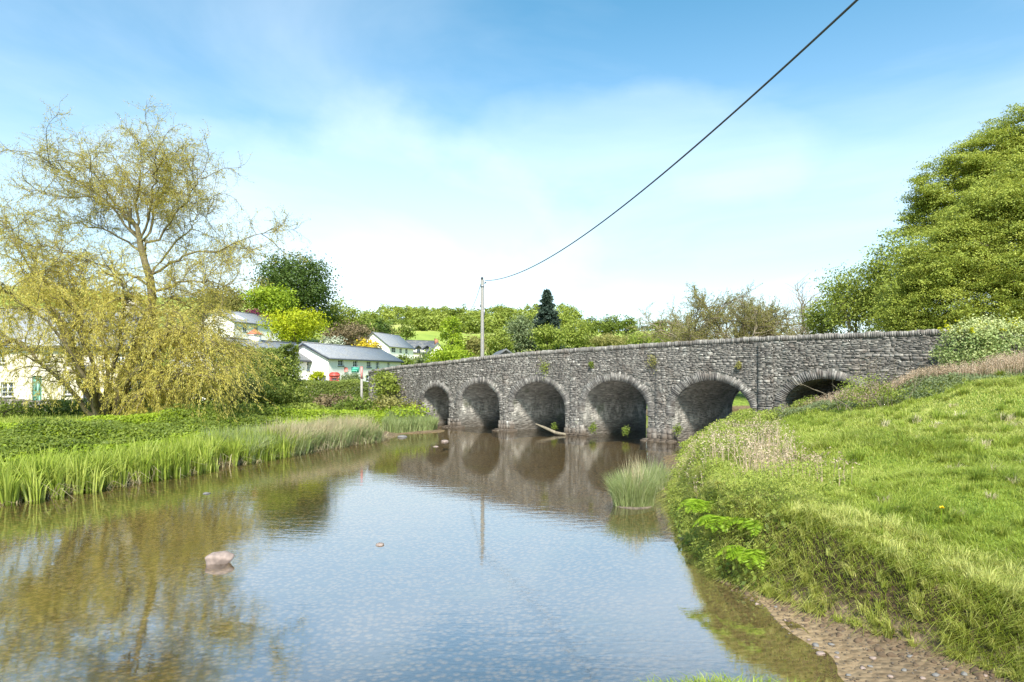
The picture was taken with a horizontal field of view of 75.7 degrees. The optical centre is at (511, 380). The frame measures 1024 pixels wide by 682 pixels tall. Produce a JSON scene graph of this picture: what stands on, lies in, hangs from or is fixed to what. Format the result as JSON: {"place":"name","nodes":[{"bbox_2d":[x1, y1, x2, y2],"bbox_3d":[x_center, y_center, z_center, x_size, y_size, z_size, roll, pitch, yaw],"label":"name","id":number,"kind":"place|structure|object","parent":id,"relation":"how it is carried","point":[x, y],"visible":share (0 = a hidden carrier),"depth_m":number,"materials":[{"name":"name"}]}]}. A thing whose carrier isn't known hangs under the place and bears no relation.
{"place":"outdoors","nodes":[
{"label":"outdoors","id":0,"kind":"place"},
{"bbox_2d":[0,286,1023,681],"bbox_3d":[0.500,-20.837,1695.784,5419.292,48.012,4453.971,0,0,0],"label":"ground","id":1,"kind":"structure","parent":0,"point":[512,560],"depth_m":9.67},
{"bbox_2d":[0,397,48,416],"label":"shrub","id":2,"kind":"object","parent":1,"relation":"on","point":[6,411],"visible":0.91,"depth_m":30.31,"materials":[{"name":"green plant"}]},
{"bbox_2d":[30,393,91,416],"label":"shrub","id":3,"kind":"object","parent":1,"relation":"on","point":[65,407],"visible":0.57,"depth_m":31.16,"materials":[{"name":"green plant"}]},
{"bbox_2d":[0,398,129,411],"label":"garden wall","id":4,"kind":"structure","parent":1,"relation":"on","point":[7,401],"depth_m":34.93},
{"bbox_2d":[0,300,164,407],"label":"stone cottage","id":5,"kind":"structure","parent":1,"relation":"on","point":[17,390],"depth_m":38.67,"materials":[{"name":"paint"}]},
{"bbox_2d":[0,382,15,398],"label":"window","id":6,"kind":"structure","parent":5,"relation":"in","point":[8,386],"depth_m":38.24,"materials":[{"name":"grey"}]},
{"bbox_2d":[33,376,41,399],"bbox_3d":[-27.857,0.786,38.650,0.480,2.087,0.090,0,0,-16],"label":"door","id":7,"kind":"structure","parent":5,"relation":"in","point":[37,387],"depth_m":38.66,"materials":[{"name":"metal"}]},
{"bbox_2d":[0,424,281,496],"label":"flag iris","id":8,"kind":"object","parent":1,"relation":"on","point":[83,455],"visible":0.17,"depth_m":17.58,"materials":[{"name":"plant"}]},
{"bbox_2d":[0,235,285,425],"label":"weeping willow","id":9,"kind":"object","parent":1,"relation":"on","point":[158,382],"visible":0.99,"depth_m":27.03,"materials":[{"name":"yellow plant"}]},
{"bbox_2d":[0,403,288,457],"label":"nettle bed","id":10,"kind":"object","parent":1,"relation":"on","point":[126,426],"visible":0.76,"depth_m":20.88,"materials":[{"name":"green plant"}]},
{"bbox_2d":[0,94,311,414],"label":"willow tree","id":11,"kind":"object","parent":1,"relation":"on","point":[156,201],"visible":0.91,"depth_m":28.99,"materials":[{"name":"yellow plant"}]},
{"bbox_2d":[0,422,313,506],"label":"iris clumps","id":12,"kind":"object","parent":1,"relation":"on","point":[82,475],"visible":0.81,"depth_m":17.28,"materials":[{"name":"plant"}]},
{"bbox_2d":[147,369,227,409],"bbox_3d":[-16.123,0.658,33.132,4.020,3.112,4.097,0,0,-11],"label":"shrub","id":13,"kind":"object","parent":1,"relation":"on","point":[202,400],"visible":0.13,"depth_m":32.64,"materials":[{"name":"green plant"}]},
{"bbox_2d":[0,402,379,438],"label":"meadow grass","id":14,"kind":"structure","parent":1,"relation":"on","point":[9,419],"depth_m":29.57,"materials":[{"name":"plant"}]},
{"bbox_2d":[0,435,390,508],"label":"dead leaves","id":15,"kind":"object","parent":1,"relation":"on","point":[219,465],"visible":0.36,"depth_m":18.78,"materials":[{"name":"plant"}]},
{"bbox_2d":[0,406,393,465],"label":"ground cover","id":16,"kind":"object","parent":1,"relation":"on","point":[319,413],"visible":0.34,"depth_m":24.23,"materials":[{"name":"green plant"}]},
{"bbox_2d":[19,432,395,501],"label":"broken reeds","id":17,"kind":"object","parent":1,"relation":"on","point":[230,459],"visible":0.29,"depth_m":19.16,"materials":[{"name":"plant"}]},
{"bbox_2d":[182,282,250,324],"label":"broadleaf tree","id":18,"kind":"object","parent":1,"relation":"on","point":[239,304],"visible":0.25,"depth_m":110.53,"materials":[{"name":"green plant"}]},
{"bbox_2d":[165,329,312,398],"bbox_3d":[-23.076,-1.125,57.690,6.155,6.850,11.620,0,0,25],"label":"cottage row","id":19,"kind":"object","parent":1,"relation":"on","point":[305,360],"visible":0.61,"depth_m":59.43,"materials":[{"name":"paint"}]},
{"bbox_2d":[198,309,280,340],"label":"bungalow","id":20,"kind":"object","parent":1,"relation":"on","point":[250,318],"visible":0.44,"depth_m":95.16,"materials":[{"name":"paint"}]},
{"bbox_2d":[210,373,269,407],"bbox_3d":[-16.196,0.806,38.029,4.094,2.653,3.856,0,0,0],"label":"shrub","id":21,"kind":"object","parent":1,"relation":"on","point":[253,387],"visible":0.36,"depth_m":37.68,"materials":[{"name":"green plant"}]},
{"bbox_2d":[239,308,268,317],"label":"shrub","id":22,"kind":"object","parent":1,"relation":"on","point":[253,312],"visible":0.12,"depth_m":101.32,"materials":[{"name":"purple plant"}]},
{"bbox_2d":[210,342,299,404],"bbox_3d":[-18.143,-0.479,46.546,5.716,4.765,3.143,0,0,10],"label":"tall hedge","id":23,"kind":"object","parent":1,"relation":"on","point":[282,350],"visible":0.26,"depth_m":45.38,"materials":[{"name":"plant"}]},
{"bbox_2d":[223,399,294,417],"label":"shrub","id":24,"kind":"object","parent":1,"relation":"on","point":[257,411],"visible":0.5,"depth_m":29.62,"materials":[{"name":"green plant"}]},
{"bbox_2d":[238,281,300,318],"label":"broadleaf tree","id":25,"kind":"object","parent":1,"relation":"on","point":[270,300],"visible":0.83,"depth_m":106.44,"materials":[{"name":"green plant"}]},
{"bbox_2d":[259,354,309,404],"bbox_3d":[-15.613,0.147,44.880,3.205,3.924,3.261,0,0,0],"label":"shrub","id":26,"kind":"object","parent":1,"relation":"on","point":[286,370],"visible":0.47,"depth_m":44.63,"materials":[{"name":"green plant"}]},
{"bbox_2d":[249,375,322,406],"bbox_3d":[-14.098,0.889,40.140,4.234,2.399,4.586,0,0,22],"label":"shrub","id":27,"kind":"object","parent":1,"relation":"on","point":[296,394],"visible":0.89,"depth_m":39.45,"materials":[{"name":"green plant"}]},
{"bbox_2d":[189,415,385,464],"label":"reed grass","id":28,"kind":"structure","parent":1,"relation":"on","point":[348,438],"depth_m":24.82,"materials":[{"name":"plant"}]},
{"bbox_2d":[254,304,338,343],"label":"ornamental tree","id":29,"kind":"object","parent":1,"relation":"on","point":[295,326],"visible":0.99,"depth_m":88.79,"materials":[{"name":"yellow plant"}]},
{"bbox_2d":[245,247,348,343],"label":"broadleaf tree","id":30,"kind":"object","parent":1,"relation":"on","point":[302,280],"visible":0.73,"depth_m":114.93,"materials":[{"name":"green plant"}]},
{"bbox_2d":[286,402,335,412],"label":"shrub","id":31,"kind":"object","parent":1,"relation":"on","point":[310,406],"visible":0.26,"depth_m":33.72,"materials":[{"name":"green plant"}]},
{"bbox_2d":[306,370,327,380],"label":"shrub","id":32,"kind":"object","parent":1,"relation":"on","point":[316,376],"visible":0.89,"depth_m":55.73,"materials":[{"name":"yellow plant"}]},
{"bbox_2d":[253,412,383,452],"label":"plume grass","id":33,"kind":"structure","parent":1,"relation":"on","point":[307,428],"depth_m":26.08,"materials":[{"name":"plant"}]},
{"bbox_2d":[284,378,368,404],"bbox_3d":[-12.659,0.870,46.189,6.860,2.050,1.552,0,0,-14],"label":"roadside hedge","id":34,"kind":"object","parent":1,"relation":"on","point":[351,386],"visible":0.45,"depth_m":45.78,"materials":[{"name":"plant"}]},
{"bbox_2d":[305,390,354,407],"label":"shrub","id":35,"kind":"object","parent":1,"relation":"on","point":[324,400],"visible":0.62,"depth_m":38.58,"materials":[{"name":"brown plant"}]},
{"bbox_2d":[314,335,347,344],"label":"shrub","id":36,"kind":"object","parent":1,"relation":"on","point":[337,340],"visible":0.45,"depth_m":91.66,"materials":[{"name":"white plant"}]},
{"bbox_2d":[329,372,339,387],"bbox_3d":[-15.494,0.539,57.502,0.920,2.480,0.925,0,0,-12],"label":"telephone box","id":37,"kind":"object","parent":1,"relation":"on","point":[334,376],"visible":0.36,"depth_m":57.12,"materials":[{"name":"red paint"}]},
{"bbox_2d":[321,293,370,334],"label":"broadleaf tree","id":38,"kind":"object","parent":1,"relation":"on","point":[350,313],"visible":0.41,"depth_m":127.22,"materials":[{"name":"green plant"}]},
{"bbox_2d":[317,319,377,345],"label":"shrub","id":39,"kind":"object","parent":1,"relation":"on","point":[350,334],"visible":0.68,"depth_m":96.82,"materials":[{"name":"brown plant"}]},
{"bbox_2d":[337,371,363,379],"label":"shrub","id":40,"kind":"object","parent":1,"relation":"on","point":[351,376],"visible":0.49,"depth_m":56.81,"materials":[{"name":"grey plant"}]},
{"bbox_2d":[298,342,404,395],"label":"shop building","id":41,"kind":"structure","parent":1,"relation":"on","point":[326,358],"depth_m":63.26,"materials":[{"name":"paint"}]},
{"bbox_2d":[328,394,379,410],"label":"shrub","id":42,"kind":"object","parent":1,"relation":"on","point":[350,405],"visible":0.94,"depth_m":36.57,"materials":[{"name":"green plant"}]},
{"bbox_2d":[360,366,362,398],"bbox_3d":[-9.362,0.645,41.000,0.150,2.989,0.140,0,0,0],"label":"marker post","id":43,"kind":"object","parent":1,"relation":"on","point":[361,387],"visible":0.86,"depth_m":40.94,"materials":[{"name":"grey wood"}]},
{"bbox_2d":[354,315,379,340],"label":"broadleaf tree","id":44,"kind":"object","parent":1,"relation":"on","point":[368,322],"visible":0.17,"depth_m":158.92,"materials":[{"name":"green plant"}]},
{"bbox_2d":[351,337,385,348],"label":"shrub","id":45,"kind":"object","parent":1,"relation":"on","point":[365,343],"visible":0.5,"depth_m":91.50,"materials":[{"name":"yellow plant"}]},
{"bbox_2d":[365,368,403,399],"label":"shrub","id":46,"kind":"object","parent":1,"relation":"on","point":[386,381],"visible":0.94,"depth_m":40.68,"materials":[{"name":"green plant"}]},
{"bbox_2d":[373,317,395,333],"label":"broadleaf tree","id":47,"kind":"object","parent":1,"relation":"on","point":[382,327],"visible":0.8,"depth_m":174.34,"materials":[{"name":"green plant"}]},
{"bbox_2d":[367,332,414,358],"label":"white house","id":48,"kind":"structure","parent":1,"relation":"on","point":[395,345],"depth_m":153.97,"materials":[{"name":"paint"}]},
{"bbox_2d":[358,392,425,411],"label":"shrub","id":49,"kind":"object","parent":1,"relation":"on","point":[384,402],"visible":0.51,"depth_m":37.70,"materials":[{"name":"green plant"}]},
{"bbox_2d":[370,403,435,419],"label":"shrub","id":50,"kind":"object","parent":1,"relation":"on","point":[411,411],"visible":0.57,"depth_m":35.25,"materials":[{"name":"green plant"}]},
{"bbox_2d":[396,354,414,364],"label":"shrub","id":51,"kind":"object","parent":1,"relation":"on","point":[407,360],"visible":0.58,"depth_m":109.56,"materials":[{"name":"green plant"}]},
{"bbox_2d":[396,323,417,339],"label":"broadleaf tree","id":52,"kind":"object","parent":1,"relation":"on","point":[406,332],"visible":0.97,"depth_m":213.95,"materials":[{"name":"green plant"}]},
{"bbox_2d":[379,408,438,432],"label":"spit reeds","id":53,"kind":"object","parent":1,"relation":"on","point":[412,423],"visible":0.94,"depth_m":33.84,"materials":[{"name":"plant"}]},
{"bbox_2d":[411,350,431,364],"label":"shrub","id":54,"kind":"object","parent":1,"relation":"on","point":[419,359],"visible":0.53,"depth_m":129.30,"materials":[{"name":"plant"}]},
{"bbox_2d":[406,338,442,357],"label":"cream house","id":55,"kind":"structure","parent":1,"relation":"on","point":[421,346],"depth_m":171.25,"materials":[{"name":"stone"}]},
{"bbox_2d":[386,318,505,333],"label":"field hedge","id":56,"kind":"object","parent":1,"relation":"on","point":[402,321],"visible":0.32,"depth_m":322.17,"materials":[{"name":"green plant"}]},
{"bbox_2d":[423,343,474,362],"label":"shrub","id":57,"kind":"object","parent":1,"relation":"on","point":[441,355],"visible":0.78,"depth_m":64.79,"materials":[{"name":"green plant"}]},
{"bbox_2d":[437,316,468,354],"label":"birch tree","id":58,"kind":"object","parent":1,"relation":"on","point":[455,338],"visible":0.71,"depth_m":75.49,"materials":[{"name":"green plant"}]},
{"bbox_2d":[359,302,583,333],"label":"wood","id":59,"kind":"object","parent":1,"relation":"on","point":[432,318],"visible":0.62,"depth_m":357.04,"materials":[{"name":"green plant"}]},
{"bbox_2d":[462,330,489,356],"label":"shrub","id":60,"kind":"object","parent":1,"relation":"on","point":[474,345],"visible":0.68,"depth_m":77.28,"materials":[{"name":"green plant"}]},
{"bbox_2d":[480,277,485,355],"bbox_3d":[-2.013,-2.087,46.000,0.433,10.231,0.280,0,0,0],"label":"utility pole","id":61,"kind":"object","parent":1,"relation":"on","point":[482,315],"visible":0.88,"depth_m":45.90,"materials":[{"name":"grey wood"}]},
{"bbox_2d":[485,0,857,280],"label":"overhead cable","id":62,"kind":"object","parent":61,"relation":"attached to","point":[790,61],"visible":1,"depth_m":14.91,"materials":[{"name":"metal"}]},
{"bbox_2d":[477,326,515,355],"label":"broadleaf tree","id":63,"kind":"object","parent":1,"relation":"on","point":[496,343],"visible":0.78,"depth_m":94.08,"materials":[{"name":"green plant"}]},
{"bbox_2d":[493,349,511,354],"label":"shed","id":64,"kind":"structure","parent":1,"relation":"on","point":[504,351],"depth_m":50.00,"materials":[{"name":"grey wood"}]},
{"bbox_2d":[494,312,537,352],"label":"broadleaf tree","id":65,"kind":"object","parent":1,"relation":"on","point":[520,330],"visible":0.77,"depth_m":106.56,"materials":[{"name":"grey plant"}]},
{"bbox_2d":[524,288,568,350],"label":"conifer","id":66,"kind":"object","parent":1,"relation":"on","point":[547,312],"visible":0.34,"depth_m":109.11,"materials":[{"name":"green plant"}]},
{"bbox_2d":[526,321,566,350],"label":"broadleaf tree","id":67,"kind":"object","parent":1,"relation":"on","point":[547,338],"visible":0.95,"depth_m":91.35,"materials":[{"name":"green plant"}]},
{"bbox_2d":[558,318,598,348],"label":"broadleaf tree","id":68,"kind":"object","parent":1,"relation":"on","point":[574,339],"visible":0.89,"depth_m":98.77,"materials":[{"name":"green plant"}]},
{"bbox_2d":[579,315,608,337],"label":"broadleaf tree","id":69,"kind":"object","parent":1,"relation":"on","point":[598,325],"visible":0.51,"depth_m":233.58,"materials":[{"name":"green plant"}]},
{"bbox_2d":[585,331,629,346],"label":"shrub","id":70,"kind":"object","parent":1,"relation":"on","point":[603,340],"visible":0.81,"depth_m":82.88,"materials":[{"name":"green plant"}]},
{"bbox_2d":[597,313,620,334],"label":"broadleaf tree","id":71,"kind":"object","parent":1,"relation":"on","point":[609,323],"visible":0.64,"depth_m":236.16,"materials":[{"name":"green plant"}]},
{"bbox_2d":[611,314,640,335],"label":"broadleaf tree","id":72,"kind":"object","parent":1,"relation":"on","point":[623,324],"visible":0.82,"depth_m":230.65,"materials":[{"name":"green plant"}]},
{"bbox_2d":[601,451,668,514],"bbox_3d":[2.686,2.245,14.229,1.712,1.511,1.610,0,0,0],"label":"reed tuft","id":73,"kind":"object","parent":1,"relation":"on","point":[631,494],"visible":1,"depth_m":13.97,"materials":[{"name":"plant"}]},
{"bbox_2d":[618,329,656,344],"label":"shrub","id":74,"kind":"object","parent":1,"relation":"on","point":[632,339],"visible":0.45,"depth_m":86.63,"materials":[{"name":"green plant"}]},
{"bbox_2d":[629,455,676,489],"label":"grass tuft","id":75,"kind":"object","parent":1,"relation":"on","point":[663,473],"visible":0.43,"depth_m":16.45,"materials":[{"name":"plant"}]},
{"bbox_2d":[647,327,677,342],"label":"shrub","id":76,"kind":"object","parent":1,"relation":"on","point":[657,340],"visible":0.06,"depth_m":79.73,"materials":[{"name":"green plant"}]},
{"bbox_2d":[368,327,1022,451],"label":"stone bridge","id":77,"kind":"structure","parent":1,"relation":"on","point":[692,388],"depth_m":30.53,"materials":[{"name":"stone"}]},
{"bbox_2d":[672,423,682,436],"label":"wall plant","id":78,"kind":"object","parent":77,"relation":"attached to","point":[678,429],"depth_m":28.65,"materials":[{"name":"green plant"}]},
{"bbox_2d":[926,311,1023,372],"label":"ivy","id":79,"kind":"object","parent":77,"relation":"on","point":[990,347],"visible":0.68,"depth_m":21.11,"materials":[{"name":"green plant"}]},
{"bbox_2d":[677,498,716,513],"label":"fern","id":80,"kind":"object","parent":1,"relation":"on","point":[694,504],"visible":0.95,"depth_m":9.83,"materials":[{"name":"plant"}]},
{"bbox_2d":[633,284,787,342],"bbox_3d":[18.578,-3.552,62.633,13.935,11.187,12.210,0,0,0],"label":"bare tree","id":81,"kind":"object","parent":1,"relation":"on","point":[687,334],"visible":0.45,"depth_m":59.54,"materials":[{"name":"brown plant"}]},
{"bbox_2d":[625,281,806,342],"bbox_3d":[22.243,-3.792,66.149,18.534,11.131,14.596,0,0,-17],"label":"bare tree","id":82,"kind":"object","parent":1,"relation":"on","point":[736,310],"visible":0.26,"depth_m":62.55,"materials":[{"name":"green plant"}]},
{"bbox_2d":[692,514,745,534],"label":"fern","id":83,"kind":"object","parent":1,"relation":"on","point":[708,518],"visible":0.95,"depth_m":9.09,"materials":[{"name":"plant"}]},
{"bbox_2d":[668,471,787,590],"bbox_3d":[3.173,2.112,10.856,0.794,1.331,5.397,0,0,3],"label":"bank foliage","id":84,"kind":"object","parent":1,"relation":"on","point":[677,524],"visible":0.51,"depth_m":9.07,"materials":[{"name":"green plant"}]},
{"bbox_2d":[714,545,771,569],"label":"fern","id":85,"kind":"object","parent":1,"relation":"on","point":[739,550],"visible":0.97,"depth_m":8.39,"materials":[{"name":"plant"}]},
{"bbox_2d":[725,515,763,536],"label":"fern","id":86,"kind":"object","parent":1,"relation":"on","point":[748,524],"visible":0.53,"depth_m":8.63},
{"bbox_2d":[662,395,864,587],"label":"bank herbs","id":87,"kind":"object","parent":1,"relation":"on","point":[761,483],"visible":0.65,"depth_m":11.02,"materials":[{"name":"green plant"}]},
{"bbox_2d":[691,283,841,339],"bbox_3d":[26.210,-3.048,60.613,17.385,12.204,13.382,0,0,-19],"label":"bare tree","id":88,"kind":"object","parent":1,"relation":"on","point":[766,313],"visible":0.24,"depth_m":61.26,"materials":[{"name":"brown plant"}]},
{"bbox_2d":[674,403,859,498],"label":"dry grass","id":89,"kind":"structure","parent":1,"relation":"on","point":[770,451],"depth_m":11.92,"materials":[{"name":"plant"}]},
{"bbox_2d":[757,274,829,335],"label":"bare tree","id":90,"kind":"object","parent":1,"relation":"on","point":[794,328],"visible":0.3,"depth_m":70.76,"materials":[{"name":"brown plant"}]},
{"bbox_2d":[792,296,844,334],"bbox_3d":[26.653,-1.836,55.963,4.337,10.740,4.318,0,0,-42],"label":"broadleaf tree","id":91,"kind":"object","parent":1,"relation":"on","point":[814,326],"visible":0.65,"depth_m":55.66,"materials":[{"name":"green plant"}]},
{"bbox_2d":[633,364,1023,681],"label":"grass","id":92,"kind":"structure","parent":1,"relation":"on","point":[911,491],"depth_m":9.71,"materials":[{"name":"plant"}]},
{"bbox_2d":[655,445,1023,681],"bbox_3d":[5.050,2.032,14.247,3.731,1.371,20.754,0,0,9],"label":"bank tufts","id":93,"kind":"object","parent":1,"relation":"on","point":[831,513],"visible":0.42,"depth_m":7.15,"materials":[{"name":"green plant"}]},
{"bbox_2d":[809,260,891,333],"bbox_3d":[27.001,-3.181,52.080,6.702,13.449,7.217,0,0,0],"label":"broadleaf tree","id":94,"kind":"object","parent":1,"relation":"on","point":[843,297],"visible":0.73,"depth_m":51.45,"materials":[{"name":"green plant"}]},
{"bbox_2d":[701,578,1013,681],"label":"pebbles","id":95,"kind":"object","parent":1,"relation":"on","point":[872,661],"visible":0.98,"depth_m":6.52,"materials":[{"name":"gravel"}]},
{"bbox_2d":[719,578,1016,681],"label":"earth clods","id":96,"kind":"object","parent":1,"relation":"on","point":[973,669],"visible":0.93,"depth_m":6.57,"materials":[{"name":"soil"}]},
{"bbox_2d":[719,403,1023,651],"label":"dry tufts","id":97,"kind":"object","parent":1,"relation":"on","point":[1010,419],"visible":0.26,"depth_m":12.44,"materials":[{"name":"plant"}]},
{"bbox_2d":[793,347,957,410],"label":"dry stems","id":98,"kind":"object","parent":1,"relation":"on","point":[879,391],"visible":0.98,"depth_m":20.47,"materials":[{"name":"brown plant"}]},
{"bbox_2d":[851,228,925,331],"bbox_3d":[28.845,-4.105,49.961,6.082,15.239,5.509,0,0,0],"label":"broadleaf tree","id":99,"kind":"object","parent":1,"relation":"on","point":[882,268],"visible":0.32,"depth_m":49.80,"materials":[{"name":"green plant"}]},
{"bbox_2d":[771,368,1023,421],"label":"nettles","id":100,"kind":"object","parent":1,"relation":"on","point":[931,381],"visible":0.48,"depth_m":20.52,"materials":[{"name":"plant"}]},
{"bbox_2d":[778,348,1023,414],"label":"seeding grass","id":101,"kind":"structure","parent":1,"relation":"on","point":[1014,361],"depth_m":20.72,"materials":[{"name":"plant"}]},
{"bbox_2d":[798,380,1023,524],"bbox_3d":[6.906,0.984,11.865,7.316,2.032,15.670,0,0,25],"label":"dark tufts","id":102,"kind":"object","parent":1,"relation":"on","point":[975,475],"visible":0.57,"depth_m":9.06,"materials":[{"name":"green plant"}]},
{"bbox_2d":[854,150,1023,331],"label":"beech tree","id":103,"kind":"object","parent":1,"relation":"on","point":[975,255],"visible":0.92,"depth_m":35.92,"materials":[{"name":"green plant"}]},
{"bbox_2d":[884,102,1023,246],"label":"broadleaf tree","id":104,"kind":"object","parent":1,"relation":"on","point":[975,159],"visible":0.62,"depth_m":54.96,"materials":[{"name":"green plant"}]},
{"bbox_2d":[0,0,1023,338],"label":"sky","id":105,"kind":"structure","parent":0,"point":[430,149],"materials":[{"name":"blue"}]},
{"label":"water","id":106,"kind":"structure","parent":0,"visible":0},
{"bbox_2d":[205,551,234,568],"bbox_3d":[-4.303,2.659,9.715,0.389,0.260,0.227,0,0,0],"label":"river rock","id":107,"kind":"object","parent":106,"relation":"in","point":[219,560],"visible":1,"depth_m":9.64,"materials":[{"name":"stone"}]},
{"bbox_2d":[536,424,565,434],"bbox_3d":[1.869,2.455,32.892,0.196,0.469,2.258,0,0,-38],"label":"driftwood","id":108,"kind":"object","parent":106,"relation":"on","point":[553,431],"visible":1,"depth_m":32.59,"materials":[{"name":"brown wood"}]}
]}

